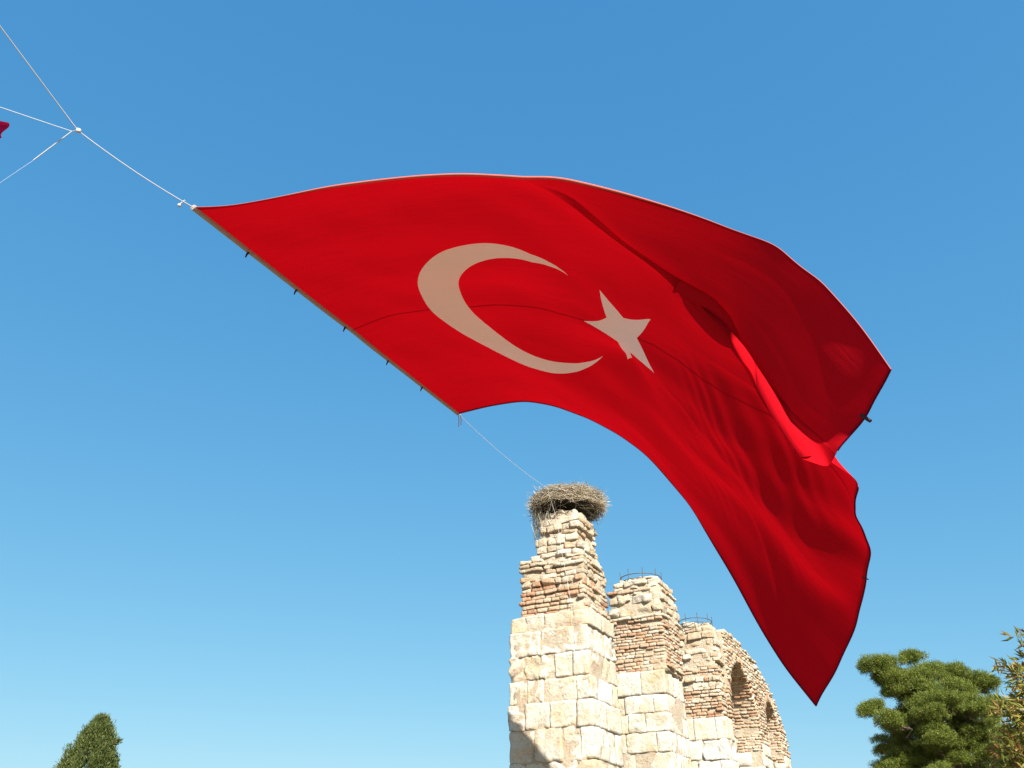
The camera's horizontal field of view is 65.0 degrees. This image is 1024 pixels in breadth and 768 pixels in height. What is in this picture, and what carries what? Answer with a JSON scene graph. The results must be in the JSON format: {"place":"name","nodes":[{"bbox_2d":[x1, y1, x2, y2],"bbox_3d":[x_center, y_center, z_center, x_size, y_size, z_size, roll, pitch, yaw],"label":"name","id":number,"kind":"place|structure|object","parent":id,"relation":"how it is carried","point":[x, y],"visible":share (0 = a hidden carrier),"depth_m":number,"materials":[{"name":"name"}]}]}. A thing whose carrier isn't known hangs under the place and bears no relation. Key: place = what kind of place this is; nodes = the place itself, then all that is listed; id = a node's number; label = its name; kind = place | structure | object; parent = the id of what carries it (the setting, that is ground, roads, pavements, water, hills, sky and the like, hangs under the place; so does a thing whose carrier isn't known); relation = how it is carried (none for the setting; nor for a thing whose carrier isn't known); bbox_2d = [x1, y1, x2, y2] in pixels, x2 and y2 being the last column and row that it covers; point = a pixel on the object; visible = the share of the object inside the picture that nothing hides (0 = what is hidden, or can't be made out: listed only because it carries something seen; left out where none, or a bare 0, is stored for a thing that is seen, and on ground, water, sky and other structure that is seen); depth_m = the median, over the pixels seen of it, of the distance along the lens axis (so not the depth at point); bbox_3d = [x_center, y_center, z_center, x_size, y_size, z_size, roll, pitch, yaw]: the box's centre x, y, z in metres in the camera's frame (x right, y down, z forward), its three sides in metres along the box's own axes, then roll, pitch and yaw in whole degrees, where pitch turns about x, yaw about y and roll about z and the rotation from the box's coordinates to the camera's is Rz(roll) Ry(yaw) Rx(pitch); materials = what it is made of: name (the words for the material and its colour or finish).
{"place":"outdoors","nodes":[
{"label":"outdoors","id":0,"kind":"place"},
{"bbox_2d":[0,121,9,137],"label":"flag","id":1,"kind":"object","parent":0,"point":[4,126],"visible":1,"depth_m":11.81,"materials":[{"name":"fabric"}]},
{"bbox_2d":[0,107,72,131],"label":"rope","id":2,"kind":"object","parent":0,"point":[38,120],"visible":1,"depth_m":11.31,"materials":[{"name":"white fabric"}]},
{"bbox_2d":[33,131,71,159],"bbox_3d":[-6.319,-3.281,11.060,0.431,0.502,0.017,-5,-32,8],"label":"rope","id":3,"kind":"object","parent":2,"relation":"attached to","point":[52,145],"visible":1,"depth_m":11.05,"materials":[{"name":"white fabric"}]},
{"bbox_2d":[0,26,192,207],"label":"rope","id":4,"kind":"object","parent":2,"relation":"attached to","point":[77,130],"visible":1,"depth_m":11.16,"materials":[{"name":"white fabric"}]},
{"bbox_2d":[191,173,891,705],"bbox_3d":[0.471,1.208,12.573,8.772,7.278,7.762,-9,-33,14],"label":"flag","id":5,"kind":"object","parent":4,"relation":"hanging from","point":[727,381],"visible":1,"depth_m":11.64,"materials":[{"name":"red fabric"}]},
{"bbox_2d":[458,414,546,487],"bbox_3d":[-0.128,1.670,19.427,0.074,0.446,3.771,-20,-37,29],"label":"tether line","id":6,"kind":"object","parent":5,"relation":"attached to","point":[493,446],"visible":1,"depth_m":18.89,"materials":[{"name":"white fabric"}]},
{"bbox_2d":[0,0,1023,767],"label":"sky","id":7,"kind":"structure","parent":0,"point":[234,533],"materials":[{"name":"blue"}]},
{"bbox_2d":[507,509,623,767],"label":"ruined pier","id":8,"kind":"structure","parent":0,"point":[564,711],"depth_m":18.78,"materials":[{"name":"stone"}]},
{"bbox_2d":[524,480,612,547],"bbox_3d":[1.490,3.555,21.185,2.404,1.591,2.328,0,-32,0],"label":"stork nest","id":9,"kind":"object","parent":8,"relation":"on","point":[588,502],"visible":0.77,"depth_m":20.86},
{"bbox_2d":[547,488,572,618],"bbox_3d":[1.174,4.149,19.813,0.518,3.362,0.234,-3,-32,4],"label":"hanging cord","id":10,"kind":"object","parent":9,"relation":"hanging from","point":[562,555],"visible":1,"depth_m":19.76,"materials":[{"name":"white fabric"}]},
{"bbox_3d":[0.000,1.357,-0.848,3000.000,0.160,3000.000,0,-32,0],"label":"ground","id":11,"kind":"structure","parent":0,"visible":0},
{"bbox_2d":[53,712,123,767],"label":"cypress tree","id":12,"kind":"object","parent":11,"relation":"on","point":[98,739],"visible":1,"depth_m":31.71,"materials":[{"name":"green plant"}]},
{"bbox_2d":[606,576,691,767],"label":"ruined pier","id":13,"kind":"structure","parent":11,"relation":"on","point":[644,615],"depth_m":23.92,"materials":[{"name":"stone"}]},
{"bbox_2d":[619,568,661,580],"bbox_3d":[4.158,6.359,26.010,1.365,0.460,1.244,6,-33,-10],"label":"nest frame","id":14,"kind":"object","parent":13,"relation":"on","point":[628,574],"visible":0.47,"depth_m":25.60,"materials":[{"name":"metal"}]},
{"bbox_2d":[678,622,738,767],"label":"ruined pier","id":15,"kind":"structure","parent":11,"relation":"on","point":[711,732],"depth_m":28.23,"materials":[{"name":"stone"}]},
{"bbox_2d":[680,612,712,625],"bbox_3d":[6.837,8.964,30.065,1.244,0.460,1.365,-23,-39,32],"label":"nest frame","id":16,"kind":"object","parent":15,"relation":"on","point":[697,621],"visible":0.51,"depth_m":29.62,"materials":[{"name":"metal"}]},
{"bbox_2d":[716,629,791,767],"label":"arched wall","id":17,"kind":"structure","parent":11,"relation":"on","point":[761,741],"depth_m":31.71,"materials":[{"name":"stone"}]},
{"bbox_2d":[854,647,1023,767],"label":"pine tree","id":18,"kind":"object","parent":11,"relation":"on","point":[927,723],"visible":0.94,"depth_m":29.19,"materials":[{"name":"green plant"}]},
{"bbox_2d":[984,625,1023,767],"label":"leafy tree","id":19,"kind":"object","parent":11,"relation":"on","point":[1012,744],"visible":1,"depth_m":10.80,"materials":[{"name":"green plant"}]}
]}

